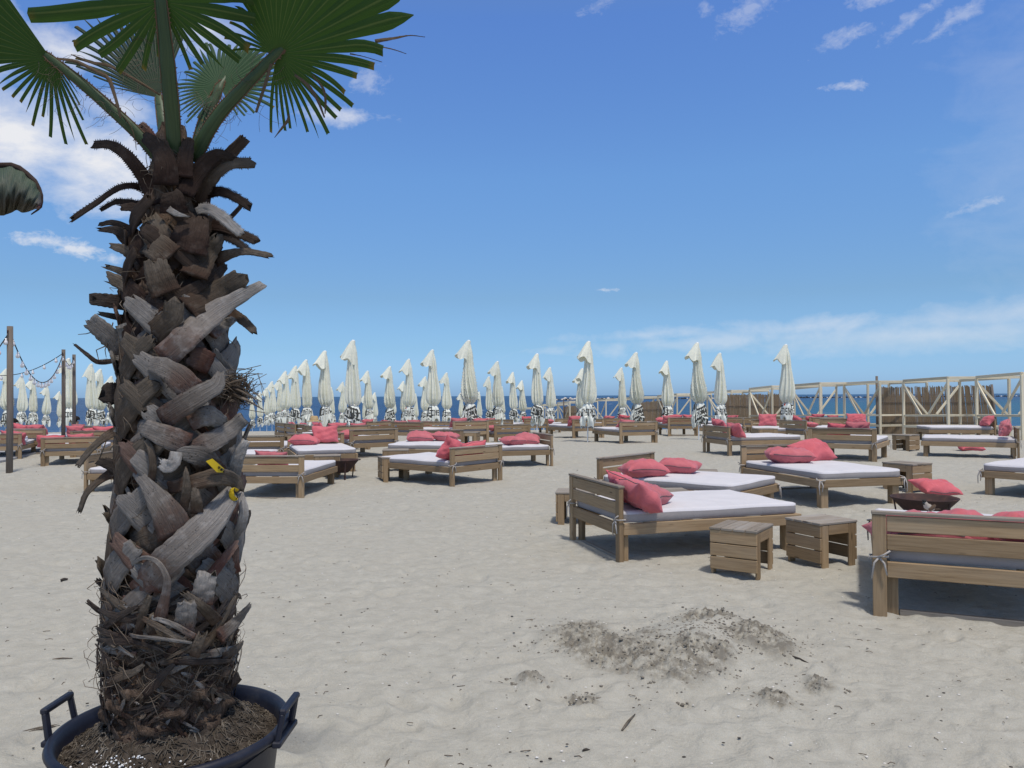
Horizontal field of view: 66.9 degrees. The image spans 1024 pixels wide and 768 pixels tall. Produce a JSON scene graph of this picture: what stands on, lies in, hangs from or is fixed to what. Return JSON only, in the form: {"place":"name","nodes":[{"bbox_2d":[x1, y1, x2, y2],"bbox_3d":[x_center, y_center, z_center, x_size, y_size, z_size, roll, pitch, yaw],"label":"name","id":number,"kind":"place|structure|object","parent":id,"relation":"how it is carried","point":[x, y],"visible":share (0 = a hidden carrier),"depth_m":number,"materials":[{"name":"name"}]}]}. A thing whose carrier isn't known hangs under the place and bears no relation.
{"place":"outdoors","nodes":[
{"label":"outdoors","id":0,"kind":"place"},
{"bbox_2d":[0,446,40,462],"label":"path","id":1,"kind":"structure","parent":0,"point":[26,452],"depth_m":21.49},
{"bbox_2d":[0,433,36,458],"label":"daybed","id":2,"kind":"object","parent":1,"relation":"on","point":[18,446],"visible":0.76,"depth_m":20.38,"materials":[{"name":"brown wood"}]},
{"bbox_2d":[0,162,42,215],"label":"drooping leaf","id":3,"kind":"object","parent":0,"point":[21,190],"visible":1,"depth_m":1.67,"materials":[{"name":"green plant"}]},
{"bbox_2d":[0,393,1019,431],"bbox_3d":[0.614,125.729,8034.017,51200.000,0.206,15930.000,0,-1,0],"label":"sea","id":4,"kind":"structure","parent":0,"point":[316,406],"depth_m":245.27,"materials":[{"name":"liquid"}]},
{"bbox_2d":[0,429,1023,767],"bbox_3d":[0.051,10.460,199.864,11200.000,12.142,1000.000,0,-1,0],"label":"sand","id":5,"kind":"structure","parent":0,"point":[424,635],"depth_m":4.90,"materials":[{"name":"beige sand"}]},
{"bbox_2d":[0,369,14,426],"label":"beach umbrella","id":6,"kind":"object","parent":5,"relation":"on","point":[3,401],"visible":0.52,"depth_m":38.88,"materials":[{"name":"white fabric"}]},
{"bbox_2d":[6,326,13,472],"bbox_3d":[-10.171,0.462,15.661,0.133,3.268,0.196,0,-1,0],"label":"light pole","id":7,"kind":"object","parent":5,"relation":"on","point":[9,425],"visible":0.86,"depth_m":15.65,"materials":[{"name":"brown wood"}]},
{"bbox_2d":[14,377,28,424],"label":"beach umbrella","id":8,"kind":"object","parent":5,"relation":"on","point":[22,407],"visible":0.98,"depth_m":44.98,"materials":[{"name":"white fabric"}]},
{"bbox_2d":[25,380,37,424],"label":"beach umbrella","id":9,"kind":"object","parent":5,"relation":"on","point":[33,415],"visible":0.94,"depth_m":46.98,"materials":[{"name":"white fabric"}]},
{"bbox_2d":[5,429,67,453],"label":"daybed","id":10,"kind":"object","parent":5,"relation":"on","point":[31,433],"visible":0.23,"depth_m":21.84,"materials":[{"name":"brown wood"}]},
{"bbox_2d":[39,386,50,427],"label":"beach umbrella","id":11,"kind":"object","parent":5,"relation":"on","point":[46,407],"visible":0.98,"depth_m":55.22,"materials":[{"name":"white fabric"}]},
{"bbox_2d":[61,349,65,436],"bbox_3d":[-13.061,0.636,22.569,0.121,3.288,0.181,0,-1,-36],"label":"light pole","id":12,"kind":"object","parent":5,"relation":"on","point":[63,402],"visible":0.77,"depth_m":22.56,"materials":[{"name":"brown wood"}]},
{"bbox_2d":[13,339,63,387],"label":"string lights","id":13,"kind":"object","parent":12,"relation":"hanging from","point":[27,372],"visible":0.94,"depth_m":18.70,"materials":[{"name":"grey"}]},
{"bbox_2d":[58,358,77,425],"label":"beach umbrella","id":14,"kind":"object","parent":5,"relation":"on","point":[68,395],"visible":0.44,"depth_m":32.31,"materials":[{"name":"white fabric"}]},
{"bbox_2d":[72,354,75,423],"bbox_3d":[-14.223,0.667,25.169,0.121,3.256,0.181,0,-1,-36],"label":"light pole","id":15,"kind":"object","parent":5,"relation":"on","point":[74,393],"visible":0.73,"depth_m":25.16,"materials":[{"name":"brown wood"}]},
{"bbox_2d":[40,437,112,465],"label":"daybed","id":16,"kind":"object","parent":5,"relation":"on","point":[76,446],"visible":0.73,"depth_m":18.72,"materials":[{"name":"brown wood"}]},
{"bbox_2d":[82,364,98,426],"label":"beach umbrella","id":17,"kind":"object","parent":5,"relation":"on","point":[91,400],"visible":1,"depth_m":35.66,"materials":[{"name":"white fabric"}]},
{"bbox_2d":[81,451,112,491],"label":"daybed","id":18,"kind":"object","parent":5,"relation":"on","point":[94,473],"visible":0.16,"depth_m":13.87,"materials":[{"name":"brown wood"}]},
{"bbox_2d":[93,369,106,425],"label":"beach umbrella","id":19,"kind":"object","parent":5,"relation":"on","point":[101,407],"visible":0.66,"depth_m":39.46,"materials":[{"name":"white fabric"}]},
{"bbox_2d":[40,684,299,767],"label":"plant tub","id":20,"kind":"object","parent":5,"relation":"on","point":[255,728],"visible":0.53,"depth_m":2.48,"materials":[{"name":"blue plastic"}]},
{"bbox_2d":[0,0,422,747],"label":"palm tree","id":21,"kind":"object","parent":20,"relation":"in","point":[174,394],"visible":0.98,"depth_m":2.48,"materials":[{"name":"brown plant"}]},
{"bbox_2d":[206,459,238,500],"bbox_3d":[-0.905,0.305,2.429,0.034,0.152,0.158,0,-1,6],"label":"tape label","id":22,"kind":"object","parent":21,"relation":"attached to","point":[214,465],"visible":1,"depth_m":2.42,"materials":[{"name":"yellow plastic"}]},
{"bbox_2d":[242,435,286,464],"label":"daybed","id":23,"kind":"object","parent":5,"relation":"on","point":[278,443],"visible":0.41,"depth_m":18.22,"materials":[{"name":"brown wood"}]},
{"bbox_2d":[265,381,276,424],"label":"beach umbrella","id":24,"kind":"object","parent":5,"relation":"on","point":[272,409],"visible":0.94,"depth_m":51.97,"materials":[{"name":"white fabric"}]},
{"bbox_2d":[277,371,290,423],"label":"beach umbrella","id":25,"kind":"object","parent":5,"relation":"on","point":[285,406],"visible":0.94,"depth_m":41.84,"materials":[{"name":"white fabric"}]},
{"bbox_2d":[242,455,337,498],"bbox_3d":[-3.877,1.533,13.327,1.302,0.757,2.020,0,-1,3],"label":"daybed","id":26,"kind":"object","parent":5,"relation":"on","point":[299,466],"visible":0.77,"depth_m":12.38,"materials":[{"name":"brown wood"}]},
{"bbox_2d":[287,366,300,423],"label":"beach umbrella","id":27,"kind":"object","parent":5,"relation":"on","point":[295,402],"visible":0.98,"depth_m":37.74,"materials":[{"name":"white fabric"}]},
{"bbox_2d":[296,360,312,425],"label":"beach umbrella","id":28,"kind":"object","parent":5,"relation":"on","point":[303,369],"visible":0.95,"depth_m":33.76,"materials":[{"name":"white fabric"}]},
{"bbox_2d":[286,432,357,471],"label":"daybed","id":29,"kind":"object","parent":5,"relation":"on","point":[340,447],"visible":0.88,"depth_m":15.80,"materials":[{"name":"white fabric"}]},
{"bbox_2d":[288,433,319,444],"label":"pillow","id":30,"kind":"object","parent":29,"relation":"on","point":[303,439],"visible":0.88,"depth_m":16.70,"materials":[{"name":"red fabric"}]},
{"bbox_2d":[312,425,337,442],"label":"pillow","id":31,"kind":"object","parent":29,"relation":"on","point":[323,434],"visible":0.87,"depth_m":17.17,"materials":[{"name":"red fabric"}]},
{"bbox_2d":[312,350,332,426],"bbox_3d":[-7.100,0.539,29.123,0.725,3.608,0.588,0,-1,0],"label":"beach umbrella","id":32,"kind":"object","parent":5,"relation":"on","point":[325,399],"visible":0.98,"depth_m":29.02,"materials":[{"name":"white fabric"}]},
{"bbox_2d":[336,382,346,422],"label":"beach umbrella","id":33,"kind":"object","parent":5,"relation":"on","point":[342,406],"visible":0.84,"depth_m":52.93,"materials":[{"name":"white fabric"}]},
{"bbox_2d":[327,458,360,479],"bbox_3d":[-3.239,1.652,14.903,0.652,0.400,0.620,0,-1,-23],"label":"fire bowl","id":34,"kind":"object","parent":5,"relation":"on","point":[345,465],"visible":0.74,"depth_m":14.73,"materials":[{"name":"metal"}]},
{"bbox_2d":[340,340,362,426],"bbox_3d":[-5.097,0.397,24.611,0.684,3.602,0.586,0,-1,-26],"label":"beach umbrella","id":35,"kind":"object","parent":5,"relation":"on","point":[353,397],"visible":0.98,"depth_m":24.46,"materials":[{"name":"white fabric"}]},
{"bbox_2d":[360,371,373,420],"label":"beach umbrella","id":36,"kind":"object","parent":5,"relation":"on","point":[368,400],"visible":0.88,"depth_m":42.59,"materials":[{"name":"white fabric"}]},
{"bbox_2d":[344,428,398,458],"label":"daybed","id":37,"kind":"object","parent":5,"relation":"on","point":[365,438],"visible":0.59,"depth_m":18.88,"materials":[{"name":"brown wood"}]},
{"bbox_2d":[380,366,395,420],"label":"beach umbrella","id":38,"kind":"object","parent":5,"relation":"on","point":[389,399],"visible":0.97,"depth_m":38.91,"materials":[{"name":"white fabric"}]},
{"bbox_2d":[377,456,408,482],"bbox_3d":[-2.252,1.611,14.727,0.531,0.472,0.467,0,-1,-20],"label":"slatted stool","id":39,"kind":"object","parent":5,"relation":"on","point":[385,461],"visible":0.56,"depth_m":14.48,"materials":[{"name":"brown wood"}]},
{"bbox_2d":[399,359,415,422],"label":"beach umbrella","id":40,"kind":"object","parent":5,"relation":"on","point":[409,399],"visible":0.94,"depth_m":34.08,"materials":[{"name":"white fabric"}]},
{"bbox_2d":[391,421,442,435],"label":"daybed","id":41,"kind":"object","parent":5,"relation":"on","point":[403,430],"visible":0.43,"depth_m":24.65,"materials":[{"name":"brown wood"}]},
{"bbox_2d":[418,376,428,420],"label":"beach umbrella","id":42,"kind":"object","parent":5,"relation":"on","point":[424,403],"visible":0.72,"depth_m":47.88,"materials":[{"name":"white fabric"}]},
{"bbox_2d":[388,429,464,466],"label":"daybed","id":43,"kind":"object","parent":5,"relation":"on","point":[434,446],"visible":0.48,"depth_m":16.81,"materials":[{"name":"white fabric"}]},
{"bbox_2d":[406,430,433,441],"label":"pillow","id":44,"kind":"object","parent":43,"relation":"on","point":[416,435],"visible":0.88,"depth_m":17.60,"materials":[{"name":"red fabric"}]},
{"bbox_2d":[420,350,440,425],"bbox_3d":[-3.041,0.515,29.222,0.726,3.638,0.593,0,-1,-28],"label":"beach umbrella","id":45,"kind":"object","parent":5,"relation":"on","point":[433,395],"visible":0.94,"depth_m":29.10,"materials":[{"name":"white fabric"}]},
{"bbox_2d":[378,444,503,486],"bbox_3d":[-1.352,1.501,14.542,2.020,0.757,1.416,-1,-1,40],"label":"daybed","id":46,"kind":"object","parent":5,"relation":"on","point":[428,462],"visible":0.88,"depth_m":13.99,"materials":[{"name":"brown wood"}]},
{"bbox_2d":[436,435,466,459],"bbox_3d":[-1.051,1.185,13.743,0.282,0.442,0.665,34,1,35],"label":"pillow","id":47,"kind":"object","parent":46,"relation":"on","point":[443,451],"visible":0.62,"depth_m":13.53,"materials":[{"name":"red fabric"}]},
{"bbox_2d":[439,372,451,420],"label":"beach umbrella","id":48,"kind":"object","parent":5,"relation":"on","point":[446,404],"visible":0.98,"depth_m":44.20,"materials":[{"name":"white fabric"}]},
{"bbox_2d":[442,420,488,441],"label":"daybed","id":49,"kind":"object","parent":5,"relation":"on","point":[482,427],"visible":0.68,"depth_m":24.98,"materials":[{"name":"brown wood"}]},
{"bbox_2d":[455,340,478,441],"bbox_3d":[-1.496,0.352,25.701,0.763,3.635,0.618,0,-1,-12],"label":"beach umbrella","id":50,"kind":"object","parent":5,"relation":"on","point":[469,394],"visible":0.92,"depth_m":25.60,"materials":[{"name":"white fabric"}]},
{"bbox_2d":[483,376,493,417],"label":"beach umbrella","id":51,"kind":"object","parent":5,"relation":"on","point":[489,402],"visible":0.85,"depth_m":48.08,"materials":[{"name":"white fabric"}]},
{"bbox_2d":[487,361,502,424],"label":"beach umbrella","id":52,"kind":"object","parent":5,"relation":"on","point":[497,395],"visible":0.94,"depth_m":35.74,"materials":[{"name":"white fabric"}]},
{"bbox_2d":[472,424,531,441],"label":"daybed","id":53,"kind":"object","parent":5,"relation":"on","point":[497,432],"visible":0.58,"depth_m":27.13,"materials":[{"name":"brown wood"}]},
{"bbox_2d":[1,463,1018,767],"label":"beach litter","id":54,"kind":"object","parent":5,"relation":"on","point":[541,681],"visible":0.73,"depth_m":4.03,"materials":[{"name":"brown"}]},
{"bbox_2d":[506,372,518,428],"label":"beach umbrella","id":55,"kind":"object","parent":5,"relation":"on","point":[513,404],"visible":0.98,"depth_m":44.12,"materials":[{"name":"white fabric"}]},
{"bbox_2d":[483,432,554,465],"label":"daybed","id":56,"kind":"object","parent":5,"relation":"on","point":[540,448],"visible":0.38,"depth_m":17.10,"materials":[{"name":"white fabric"}]},
{"bbox_2d":[516,380,526,422],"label":"beach umbrella","id":57,"kind":"object","parent":5,"relation":"on","point":[522,407],"visible":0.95,"depth_m":52.22,"materials":[{"name":"white fabric"}]},
{"bbox_2d":[526,353,544,431],"bbox_3d":[0.972,0.564,31.637,0.626,3.641,0.580,0,-1,-37],"label":"beach umbrella","id":58,"kind":"object","parent":5,"relation":"on","point":[537,415],"visible":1,"depth_m":31.53,"materials":[{"name":"white fabric"}]},
{"bbox_2d":[542,367,555,421],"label":"beach umbrella","id":59,"kind":"object","parent":5,"relation":"on","point":[550,395],"visible":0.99,"depth_m":40.27,"materials":[{"name":"white fabric"}]},
{"bbox_2d":[555,488,594,524],"bbox_3d":[0.767,1.485,9.329,0.462,0.410,0.406,0,-1,8],"label":"slatted stool","id":60,"kind":"object","parent":5,"relation":"on","point":[562,496],"visible":0.51,"depth_m":9.15,"materials":[{"name":"brown wood"}]},
{"bbox_2d":[548,419,604,437],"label":"daybed","id":61,"kind":"object","parent":5,"relation":"on","point":[575,428],"visible":0.79,"depth_m":28.86,"materials":[{"name":"brown wood"}]},
{"bbox_2d":[577,341,596,441],"bbox_3d":[2.515,0.367,26.022,0.690,3.640,0.576,1,-1,0],"label":"beach umbrella","id":62,"kind":"object","parent":5,"relation":"on","point":[588,390],"visible":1,"depth_m":25.91,"materials":[{"name":"white fabric"}]},
{"bbox_2d":[613,367,626,417],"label":"beach umbrella","id":63,"kind":"object","parent":5,"relation":"on","point":[619,377],"visible":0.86,"depth_m":40.82,"materials":[{"name":"white fabric"}]},
{"bbox_2d":[592,421,658,443],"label":"daybed","id":64,"kind":"object","parent":5,"relation":"on","point":[636,428],"visible":0.91,"depth_m":24.80,"materials":[{"name":"brown wood"}]},
{"bbox_2d":[624,352,644,420],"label":"beach umbrella","id":65,"kind":"object","parent":5,"relation":"on","point":[636,396],"visible":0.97,"depth_m":31.28,"materials":[{"name":"white fabric"}]},
{"bbox_2d":[640,401,662,429],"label":"reed screen","id":66,"kind":"object","parent":5,"relation":"on","point":[649,410],"visible":0.43,"depth_m":49.03,"materials":[{"name":"brown wood"}]},
{"bbox_2d":[454,606,850,710],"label":"sand clods","id":67,"kind":"object","parent":5,"relation":"on","point":[686,644],"visible":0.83,"depth_m":4.44,"materials":[{"name":"beige sand"}]},
{"bbox_2d":[659,361,673,432],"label":"beach umbrella","id":68,"kind":"object","parent":5,"relation":"on","point":[667,397],"visible":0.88,"depth_m":35.98,"materials":[{"name":"white fabric"}]},
{"bbox_2d":[658,417,697,435],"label":"daybed","id":69,"kind":"object","parent":5,"relation":"on","point":[683,423],"visible":0.72,"depth_m":30.41,"materials":[{"name":"brown wood"}]},
{"bbox_2d":[566,473,800,562],"bbox_3d":[1.711,1.310,7.852,2.020,0.757,1.291,0,-1,-17],"label":"daybed","id":70,"kind":"object","parent":5,"relation":"on","point":[679,508],"visible":0.83,"depth_m":7.40,"materials":[{"name":"white fabric"}]},
{"bbox_2d":[615,478,662,513],"bbox_3d":[1.173,1.019,7.152,0.259,0.377,0.522,-39,10,-14],"label":"pillow","id":71,"kind":"object","parent":70,"relation":"on","point":[642,495],"visible":0.94,"depth_m":6.97,"materials":[{"name":"pink fabric"}]},
{"bbox_2d":[594,451,781,498],"bbox_3d":[2.353,1.369,10.433,2.020,0.757,1.510,-1,-1,41],"label":"daybed","id":72,"kind":"object","parent":5,"relation":"on","point":[768,486],"visible":0.56,"depth_m":10.05,"materials":[{"name":"white fabric"}]},
{"bbox_2d":[617,458,669,477],"bbox_3d":[1.742,1.124,10.254,0.607,0.289,0.421,3,2,-15],"label":"pillow","id":73,"kind":"object","parent":72,"relation":"on","point":[640,468],"visible":0.95,"depth_m":10.11,"materials":[{"name":"pink fabric"}]},
{"bbox_2d":[659,458,701,473],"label":"pillow","id":74,"kind":"object","parent":72,"relation":"on","point":[680,465],"visible":0.78,"depth_m":10.52,"materials":[{"name":"red fabric"}]},
{"bbox_2d":[684,342,707,439],"bbox_3d":[6.390,0.361,26.893,0.803,3.633,0.612,-1,0,0],"label":"beach umbrella","id":75,"kind":"object","parent":5,"relation":"on","point":[698,394],"visible":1,"depth_m":26.77,"materials":[{"name":"white fabric"}]},
{"bbox_2d":[710,353,727,423],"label":"beach umbrella","id":76,"kind":"object","parent":5,"relation":"on","point":[720,389],"visible":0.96,"depth_m":31.53,"materials":[{"name":"white fabric"}]},
{"bbox_2d":[709,520,772,579],"bbox_3d":[1.972,1.416,6.649,0.406,0.410,0.462,-1,-1,35],"label":"slatted stool","id":77,"kind":"object","parent":5,"relation":"on","point":[743,545],"visible":0.97,"depth_m":6.50,"materials":[{"name":"brown wood"}]},
{"bbox_2d":[701,425,801,455],"bbox_3d":[6.006,1.414,19.462,2.020,0.757,1.510,0,-1,-11],"label":"daybed","id":78,"kind":"object","parent":5,"relation":"on","point":[720,437],"visible":0.84,"depth_m":18.89,"materials":[{"name":"brown wood"}]},
{"bbox_2d":[725,388,783,429],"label":"reed screen","id":79,"kind":"object","parent":5,"relation":"on","point":[736,404],"visible":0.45,"depth_m":40.89,"materials":[{"name":"brown wood"}]},
{"bbox_2d":[773,344,794,424],"bbox_3d":[9.781,0.385,27.826,0.743,3.635,0.607,-1,0,0],"label":"beach umbrella","id":80,"kind":"object","parent":5,"relation":"on","point":[786,388],"visible":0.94,"depth_m":27.68,"materials":[{"name":"white fabric"}]},
{"bbox_2d":[748,385,822,424],"bbox_3d":[13.282,1.373,37.850,2.435,2.589,3.420,0,-1,0],"label":"cabana frame","id":81,"kind":"object","parent":5,"relation":"on","point":[770,387],"visible":0.32,"depth_m":38.82,"materials":[{"name":"beige paint"}]},
{"bbox_2d":[779,420,823,439],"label":"daybed","id":82,"kind":"object","parent":5,"relation":"on","point":[801,428],"visible":0.47,"depth_m":25.06,"materials":[{"name":"brown wood"}]},
{"bbox_2d":[785,514,856,568],"bbox_3d":[2.787,1.417,6.989,0.462,0.410,0.406,0,-1,-26],"label":"slatted stool","id":83,"kind":"object","parent":5,"relation":"on","point":[823,530],"visible":0.98,"depth_m":6.88,"materials":[{"name":"brown wood"}]},
{"bbox_2d":[738,444,907,507],"bbox_3d":[4.429,1.311,11.265,1.396,0.757,2.020,0,-1,-14],"label":"daybed","id":84,"kind":"object","parent":5,"relation":"on","point":[844,473],"visible":0.86,"depth_m":10.54,"materials":[{"name":"white fabric"}]},
{"bbox_2d":[764,446,816,462],"bbox_3d":[4.104,1.073,11.462,0.694,0.295,0.502,3,3,6],"label":"pillow","id":85,"kind":"object","parent":84,"relation":"on","point":[778,454],"visible":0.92,"depth_m":11.27,"materials":[{"name":"pink fabric"}]},
{"bbox_2d":[787,438,837,460],"bbox_3d":[4.632,1.028,11.951,0.668,0.318,0.463,-6,31,-25],"label":"pillow","id":86,"kind":"object","parent":84,"relation":"on","point":[820,450],"visible":0.67,"depth_m":11.85,"materials":[{"name":"pink fabric"}]},
{"bbox_2d":[792,382,869,426],"bbox_3d":[14.108,1.219,34.515,2.398,2.573,2.344,0,-1,-12],"label":"cabana frame","id":87,"kind":"object","parent":5,"relation":"on","point":[826,384],"visible":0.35,"depth_m":34.07,"materials":[{"name":"beige paint"}]},
{"bbox_2d":[807,427,890,461],"bbox_3d":[7.599,1.329,17.411,1.437,0.757,2.020,-1,-1,34],"label":"daybed","id":88,"kind":"object","parent":5,"relation":"on","point":[862,439],"visible":0.78,"depth_m":16.59,"materials":[{"name":"brown wood"}]},
{"bbox_2d":[843,380,927,434],"bbox_3d":[15.793,1.138,32.827,2.401,2.542,2.272,0,-1,-15],"label":"cabana frame","id":89,"kind":"object","parent":5,"relation":"on","point":[880,425],"visible":0.6,"depth_m":32.00,"materials":[{"name":"beige paint"}]},
{"bbox_2d":[892,434,919,450],"bbox_3d":[10.358,1.553,20.378,0.446,0.451,0.508,0,-1,-30],"label":"slatted stool","id":90,"kind":"object","parent":5,"relation":"on","point":[904,442],"visible":0.94,"depth_m":20.25,"materials":[{"name":"brown wood"}]},
{"bbox_2d":[882,460,932,492],"bbox_3d":[6.107,1.446,11.979,0.467,0.472,0.531,0,-1,-28],"label":"slatted stool","id":91,"kind":"object","parent":5,"relation":"on","point":[909,470],"visible":0.69,"depth_m":11.77,"materials":[{"name":"brown wood"}]},
{"bbox_2d":[889,493,959,510],"bbox_3d":[4.613,1.459,8.644,0.735,0.400,0.700,0,-1,-23],"label":"fire bowl","id":92,"kind":"object","parent":5,"relation":"on","point":[907,501],"visible":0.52,"depth_m":8.60,"materials":[{"name":"metal"}]},
{"bbox_2d":[908,478,963,495],"bbox_3d":[6.117,1.493,11.203,0.586,0.254,0.443,4,19,-8],"label":"pillow","id":93,"kind":"object","parent":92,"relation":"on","point":[935,486],"visible":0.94,"depth_m":11.06,"materials":[{"name":"pink fabric"}]},
{"bbox_2d":[875,376,997,434],"bbox_3d":[17.248,0.960,31.496,4.654,2.604,0.116,0,-1,9],"label":"reed screen","id":94,"kind":"object","parent":5,"relation":"on","point":[892,397],"visible":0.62,"depth_m":31.59,"materials":[{"name":"brown wood"}]},
{"bbox_2d":[867,508,1023,626],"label":"daybed","id":95,"kind":"object","parent":5,"relation":"on","point":[887,573],"visible":0.9,"depth_m":5.16,"materials":[{"name":"brown wood"}]},
{"bbox_2d":[861,509,972,540],"bbox_3d":[2.869,1.035,5.501,0.607,0.289,0.421,3,3,-4],"label":"pillow","id":96,"kind":"object","parent":95,"relation":"on","point":[868,527],"visible":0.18,"depth_m":5.33,"materials":[{"name":"red fabric"}]},
{"bbox_2d":[937,508,994,539],"bbox_3d":[3.273,1.048,5.565,0.443,0.305,0.615,4,-3,16],"label":"pillow","id":97,"kind":"object","parent":95,"relation":"on","point":[962,511],"visible":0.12,"depth_m":5.50,"materials":[{"name":"pink fabric"}]},
{"bbox_2d":[989,511,1023,541],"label":"pillow","id":98,"kind":"object","parent":95,"relation":"on","point":[1013,514],"visible":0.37,"depth_m":5.18,"materials":[{"name":"pink fabric"}]},
{"bbox_2d":[916,418,995,439],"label":"daybed","id":99,"kind":"object","parent":5,"relation":"on","point":[978,429],"visible":0.88,"depth_m":24.43,"materials":[{"name":"white fabric"}]},
{"bbox_2d":[902,376,1011,435],"bbox_3d":[16.797,1.019,29.424,2.493,2.564,2.710,0,-1,-7],"label":"cabana frame","id":100,"kind":"object","parent":5,"relation":"on","point":[959,380],"visible":0.62,"depth_m":29.76,"materials":[{"name":"beige paint"}]},
{"bbox_2d":[921,426,1021,458],"bbox_3d":[10.770,1.376,18.267,2.020,0.757,1.302,-1,-1,30],"label":"daybed","id":101,"kind":"object","parent":5,"relation":"on","point":[1010,442],"visible":0.98,"depth_m":17.81,"materials":[{"name":"white fabric"}]},
{"bbox_2d":[975,372,1023,439],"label":"cabana frame","id":102,"kind":"object","parent":5,"relation":"on","point":[980,387],"visible":0.88,"depth_m":26.59,"materials":[{"name":"beige paint"}]},
{"bbox_2d":[977,458,1023,494],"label":"daybed","id":103,"kind":"object","parent":5,"relation":"on","point":[1003,469],"visible":1,"depth_m":11.44,"materials":[{"name":"white fabric"}]},
{"bbox_2d":[0,0,1023,397],"label":"sky","id":104,"kind":"structure","parent":0,"point":[840,183],"materials":[{"name":"blue"}]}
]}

